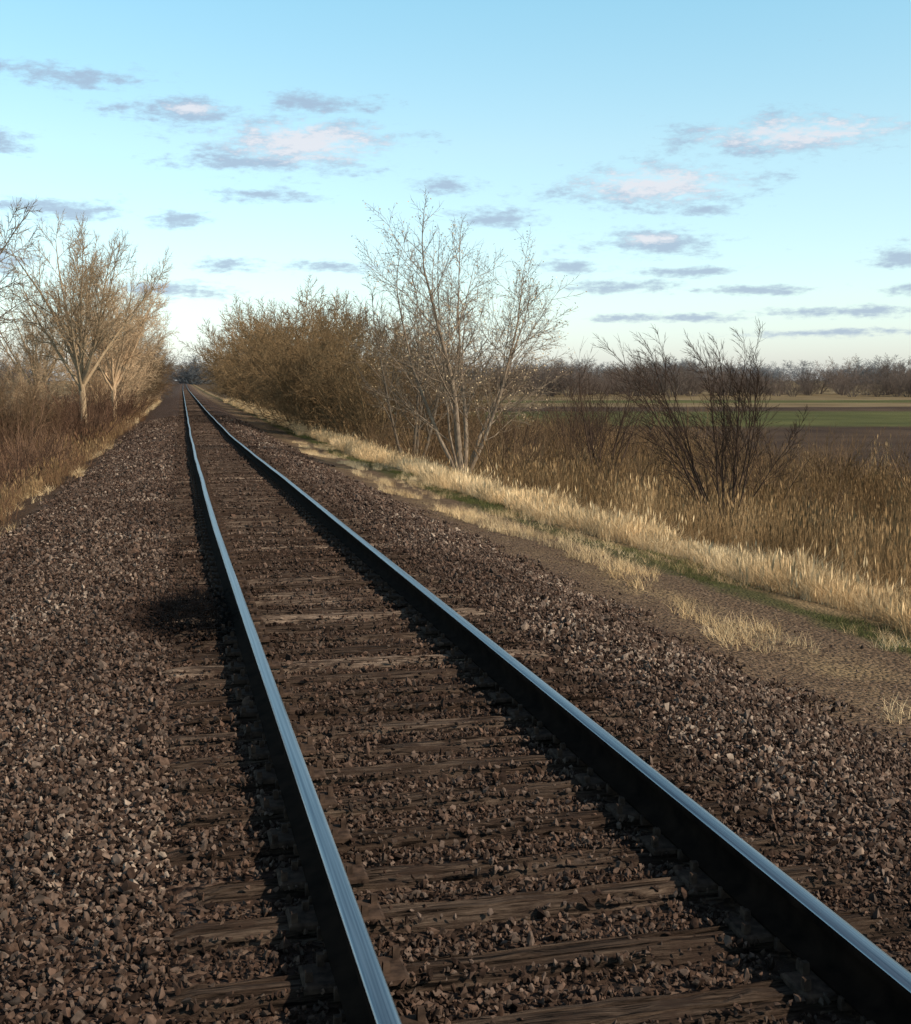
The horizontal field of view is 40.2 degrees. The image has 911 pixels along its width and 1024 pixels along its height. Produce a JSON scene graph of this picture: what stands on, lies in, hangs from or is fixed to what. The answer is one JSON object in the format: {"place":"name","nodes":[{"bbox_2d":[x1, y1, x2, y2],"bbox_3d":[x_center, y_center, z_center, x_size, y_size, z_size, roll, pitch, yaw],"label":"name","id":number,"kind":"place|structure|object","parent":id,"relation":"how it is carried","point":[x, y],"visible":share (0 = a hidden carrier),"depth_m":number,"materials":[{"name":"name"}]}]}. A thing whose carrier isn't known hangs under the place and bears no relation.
{"place":"outdoors","nodes":[
{"label":"outdoors","id":0,"kind":"place"},
{"bbox_2d":[0,415,910,1023],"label":"ballast gravel","id":1,"kind":"structure","parent":0,"point":[876,763],"depth_m":6.72,"materials":[{"name":"gravel"}]},
{"bbox_2d":[0,381,910,1023],"bbox_3d":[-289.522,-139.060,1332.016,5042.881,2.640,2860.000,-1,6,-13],"label":"ground","id":2,"kind":"structure","parent":0,"point":[848,415],"depth_m":9.71,"materials":[{"name":"brown gravel"}]},
{"bbox_2d":[0,376,6,436],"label":"twiggy tree","id":3,"kind":"object","parent":2,"relation":"on","point":[1,404],"visible":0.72,"depth_m":59.26,"materials":[{"name":"brown plant"}]},
{"bbox_2d":[0,362,21,433],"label":"twiggy tree","id":4,"kind":"object","parent":2,"relation":"on","point":[11,384],"visible":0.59,"depth_m":68.84,"materials":[{"name":"brown plant"}]},
{"bbox_2d":[0,196,42,382],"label":"bare tree","id":5,"kind":"object","parent":2,"relation":"on","point":[2,249],"visible":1,"depth_m":39.40,"materials":[{"name":"brown plant"}]},
{"bbox_2d":[0,353,55,401],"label":"distant woods","id":6,"kind":"object","parent":2,"relation":"on","point":[14,375],"visible":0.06,"depth_m":187.77,"materials":[{"name":"plant"}]},
{"bbox_2d":[0,373,66,454],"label":"bush","id":7,"kind":"object","parent":2,"relation":"on","point":[36,406],"visible":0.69,"depth_m":60.53,"materials":[{"name":"brown plant"}]},
{"bbox_2d":[0,345,72,422],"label":"twiggy tree","id":8,"kind":"object","parent":2,"relation":"on","point":[40,385],"visible":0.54,"depth_m":79.12,"materials":[{"name":"beige plant"}]},
{"bbox_2d":[0,285,101,398],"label":"bare tree","id":9,"kind":"object","parent":2,"relation":"on","point":[43,348],"visible":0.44,"depth_m":89.06,"materials":[{"name":"beige plant"}]},
{"bbox_2d":[0,378,156,506],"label":"brush","id":10,"kind":"object","parent":2,"relation":"on","point":[72,421],"visible":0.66,"depth_m":59.20,"materials":[{"name":"brown plant"}]},
{"bbox_2d":[0,392,163,526],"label":"dead weeds","id":11,"kind":"object","parent":2,"relation":"on","point":[50,480],"visible":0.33,"depth_m":38.80,"materials":[{"name":"brown plant"}]},
{"bbox_2d":[0,209,172,422],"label":"bare tree","id":12,"kind":"object","parent":2,"relation":"on","point":[85,283],"visible":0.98,"depth_m":70.45,"materials":[{"name":"beige plant"}]},
{"bbox_2d":[38,305,154,408],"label":"twiggy tree","id":13,"kind":"object","parent":2,"relation":"on","point":[96,384],"visible":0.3,"depth_m":104.05,"materials":[{"name":"beige plant"}]},
{"bbox_2d":[58,313,165,405],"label":"twiggy tree","id":14,"kind":"object","parent":2,"relation":"on","point":[139,376],"visible":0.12,"depth_m":125.20,"materials":[{"name":"beige plant"}]},
{"bbox_2d":[58,263,170,416],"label":"bare tree","id":15,"kind":"object","parent":2,"relation":"on","point":[116,377],"visible":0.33,"depth_m":95.60,"materials":[{"name":"beige plant"}]},
{"bbox_2d":[64,287,179,400],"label":"bare tree","id":16,"kind":"object","parent":2,"relation":"on","point":[149,343],"visible":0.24,"depth_m":117.96,"materials":[{"name":"beige plant"}]},
{"bbox_2d":[89,334,174,405],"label":"twiggy tree","id":17,"kind":"object","parent":2,"relation":"on","point":[148,386],"visible":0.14,"depth_m":143.89,"materials":[{"name":"beige plant"}]},
{"bbox_2d":[108,330,172,399],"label":"twiggy tree","id":18,"kind":"object","parent":2,"relation":"on","point":[156,377],"visible":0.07,"depth_m":179.11,"materials":[{"name":"brown plant"}]},
{"bbox_2d":[115,336,177,402],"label":"twiggy tree","id":19,"kind":"object","parent":2,"relation":"on","point":[171,368],"visible":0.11,"depth_m":163.34,"materials":[{"name":"brown plant"}]},
{"bbox_2d":[149,349,173,400],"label":"twiggy tree","id":20,"kind":"object","parent":2,"relation":"on","point":[164,380],"visible":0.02,"depth_m":238.55,"materials":[{"name":"brown plant"}]},
{"bbox_2d":[139,340,188,398],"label":"twiggy tree","id":21,"kind":"object","parent":2,"relation":"on","point":[168,374],"visible":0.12,"depth_m":193.18,"materials":[{"name":"brown plant"}]},
{"bbox_2d":[145,347,182,397],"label":"twiggy tree","id":22,"kind":"object","parent":2,"relation":"on","point":[165,374],"visible":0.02,"depth_m":206.14,"materials":[{"name":"brown plant"}]},
{"bbox_2d":[130,580,267,641],"bbox_3d":[-2.092,0.831,10.180,1.118,0.120,3.044,-1,6,-13],"label":"charred weed tuft","id":23,"kind":"object","parent":2,"relation":"on","point":[190,609],"visible":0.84,"depth_m":10.16,"materials":[{"name":"black plant"}]},
{"bbox_2d":[188,342,239,398],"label":"twiggy tree","id":24,"kind":"object","parent":2,"relation":"on","point":[212,374],"visible":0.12,"depth_m":222.90,"materials":[{"name":"brown plant"}]},
{"bbox_2d":[193,323,250,402],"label":"twiggy tree","id":25,"kind":"object","parent":2,"relation":"on","point":[222,381],"visible":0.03,"depth_m":168.43,"materials":[{"name":"brown plant"}]},
{"bbox_2d":[198,334,245,398],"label":"twiggy tree","id":26,"kind":"object","parent":2,"relation":"on","point":[215,374],"visible":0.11,"depth_m":195.48,"materials":[{"name":"brown plant"}]},
{"bbox_2d":[180,315,299,407],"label":"twiggy tree","id":27,"kind":"object","parent":2,"relation":"on","point":[217,371],"visible":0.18,"depth_m":147.59,"materials":[{"name":"brown plant"}]},
{"bbox_2d":[197,309,307,410],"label":"twiggy tree","id":28,"kind":"object","parent":2,"relation":"on","point":[208,330],"visible":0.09,"depth_m":130.25,"materials":[{"name":"brown plant"}]},
{"bbox_2d":[199,300,338,414],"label":"twiggy tree","id":29,"kind":"object","parent":2,"relation":"on","point":[221,337],"visible":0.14,"depth_m":113.31,"materials":[{"name":"brown plant"}]},
{"bbox_2d":[200,286,379,424],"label":"twiggy tree","id":30,"kind":"object","parent":2,"relation":"on","point":[232,359],"visible":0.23,"depth_m":87.25,"materials":[{"name":"brown plant"}]},
{"bbox_2d":[221,294,369,415],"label":"twiggy tree","id":31,"kind":"object","parent":2,"relation":"on","point":[237,330],"visible":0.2,"depth_m":99.45,"materials":[{"name":"brown plant"}]},
{"bbox_2d":[230,306,362,424],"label":"twiggy tree","id":32,"kind":"object","parent":2,"relation":"on","point":[239,364],"visible":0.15,"depth_m":82.63,"materials":[{"name":"brown plant"}]},
{"bbox_2d":[238,316,401,433],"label":"twiggy tree","id":33,"kind":"object","parent":2,"relation":"on","point":[287,388],"visible":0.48,"depth_m":71.82,"materials":[{"name":"brown plant"}]},
{"bbox_2d":[217,274,426,429],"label":"twiggy tree","id":34,"kind":"object","parent":2,"relation":"on","point":[297,337],"visible":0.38,"depth_m":76.22,"materials":[{"name":"brown plant"}]},
{"bbox_2d":[242,297,433,437],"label":"twiggy tree","id":35,"kind":"object","parent":2,"relation":"on","point":[339,341],"visible":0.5,"depth_m":69.66,"materials":[{"name":"brown plant"}]},
{"bbox_2d":[303,306,440,428],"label":"twiggy tree","id":36,"kind":"object","parent":2,"relation":"on","point":[393,316],"visible":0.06,"depth_m":81.11,"materials":[{"name":"brown plant"}]},
{"bbox_2d":[298,306,456,442],"bbox_3d":[-3.299,-6.805,63.124,8.908,7.442,9.975,-1,6,-13],"label":"twiggy tree","id":37,"kind":"object","parent":2,"relation":"on","point":[364,418],"visible":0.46,"depth_m":63.51,"materials":[{"name":"brown plant"}]},
{"bbox_2d":[325,269,498,459],"bbox_3d":[-1.683,-5.740,49.489,7.271,7.897,4.766,-1,6,-13],"label":"bare tree","id":38,"kind":"object","parent":2,"relation":"on","point":[416,431],"visible":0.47,"depth_m":49.49,"materials":[{"name":"brown plant"}]},
{"bbox_2d":[358,339,509,438],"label":"twiggy tree","id":39,"kind":"object","parent":2,"relation":"on","point":[443,388],"visible":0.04,"depth_m":70.20,"materials":[{"name":"brown plant"}]},
{"bbox_2d":[356,339,524,460],"bbox_3d":[-0.537,-4.977,55.356,6.499,5.813,5.583,4,7,34],"label":"twiggy tree","id":40,"kind":"object","parent":2,"relation":"on","point":[446,420],"visible":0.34,"depth_m":54.98,"materials":[{"name":"brown plant"}]},
{"bbox_2d":[0,441,910,723],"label":"dry grass tufts","id":41,"kind":"object","parent":2,"relation":"on","point":[532,535],"visible":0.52,"depth_m":18.31,"materials":[{"name":"beige plant"}]},
{"bbox_2d":[2,354,910,384],"bbox_3d":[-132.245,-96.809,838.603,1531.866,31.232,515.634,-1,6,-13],"label":"hazy horizon woods","id":42,"kind":"object","parent":2,"relation":"on","point":[191,377],"visible":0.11,"depth_m":891.72,"materials":[{"name":"plant"}]},
{"bbox_2d":[338,189,586,475],"bbox_3d":[0.057,-5.431,39.906,8.310,9.146,6.230,-4,7,-35],"label":"bare tree","id":43,"kind":"object","parent":2,"relation":"on","point":[460,459],"visible":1,"depth_m":39.39,"materials":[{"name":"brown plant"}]},
{"bbox_2d":[121,397,910,640],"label":"dry grass strip","id":44,"kind":"object","parent":2,"relation":"on","point":[797,578],"visible":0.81,"depth_m":21.08,"materials":[{"name":"beige plant"}]},
{"bbox_2d":[476,377,562,468],"bbox_3d":[2.045,-3.154,45.494,3.634,4.262,4.521,2,6,16],"label":"bare shrub","id":45,"kind":"object","parent":2,"relation":"on","point":[529,416],"visible":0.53,"depth_m":45.46,"materials":[{"name":"brown plant"}]},
{"bbox_2d":[157,383,910,1023],"bbox_3d":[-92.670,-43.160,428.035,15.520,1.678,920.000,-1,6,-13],"label":"railway track","id":46,"kind":"structure","parent":2,"relation":"on","point":[845,963],"depth_m":5.31,"materials":[{"name":"brown wood"}]},
{"bbox_2d":[232,396,910,607],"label":"tall weeds","id":47,"kind":"object","parent":2,"relation":"on","point":[898,534],"visible":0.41,"depth_m":29.12,"materials":[{"name":"brown plant"}]},
{"bbox_2d":[232,385,910,525],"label":"brown brush","id":48,"kind":"object","parent":2,"relation":"on","point":[501,436],"visible":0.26,"depth_m":43.79,"materials":[{"name":"brown plant"}]},
{"bbox_2d":[592,317,809,532],"bbox_3d":[5.919,-2.043,29.993,4.885,5.312,4.058,3,7,26],"label":"bare shrub","id":49,"kind":"object","parent":48,"relation":"in","point":[723,447],"visible":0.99,"depth_m":29.98,"materials":[{"name":"brown plant"}]},
{"bbox_2d":[536,374,615,447],"bbox_3d":[6.008,-5.028,64.662,4.521,4.262,3.634,1,6,13],"label":"bare shrub","id":50,"kind":"object","parent":2,"relation":"on","point":[569,411],"visible":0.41,"depth_m":64.70,"materials":[{"name":"brown plant"}]},
{"bbox_2d":[535,376,622,462],"bbox_3d":[4.998,-4.109,56.640,4.521,4.262,3.634,-3,7,-24],"label":"bare shrub","id":51,"kind":"object","parent":2,"relation":"on","point":[575,428],"visible":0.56,"depth_m":56.38,"materials":[{"name":"brown plant"}]},
{"bbox_2d":[269,424,910,655],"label":"green grass","id":52,"kind":"structure","parent":2,"relation":"on","point":[629,550],"depth_m":18.81,"materials":[{"name":"plant"}]},
{"bbox_2d":[530,354,657,469],"bbox_3d":[5.445,-3.785,49.697,4.315,5.061,5.369,-3,7,-28],"label":"bare shrub","id":53,"kind":"object","parent":2,"relation":"on","point":[598,430],"visible":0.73,"depth_m":49.37,"materials":[{"name":"brown plant"}]},
{"bbox_2d":[573,386,633,447],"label":"bare shrub","id":54,"kind":"object","parent":2,"relation":"on","point":[604,419],"visible":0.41,"depth_m":69.77,"materials":[{"name":"brown plant"}]},
{"bbox_2d":[545,342,672,473],"bbox_3d":[4.762,-3.157,41.473,4.542,5.328,5.651,2,6,18],"label":"bare shrub","id":55,"kind":"object","parent":2,"relation":"on","point":[590,438],"visible":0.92,"depth_m":41.42,"materials":[{"name":"brown plant"}]},
{"bbox_2d":[463,352,910,396],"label":"distant tree line","id":56,"kind":"object","parent":2,"relation":"on","point":[689,381],"visible":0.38,"depth_m":293.64,"materials":[{"name":"brown plant"}]},
{"bbox_2d":[0,0,910,380],"label":"sky","id":57,"kind":"structure","parent":0,"point":[714,167],"materials":[{"name":"blue"}]}
]}

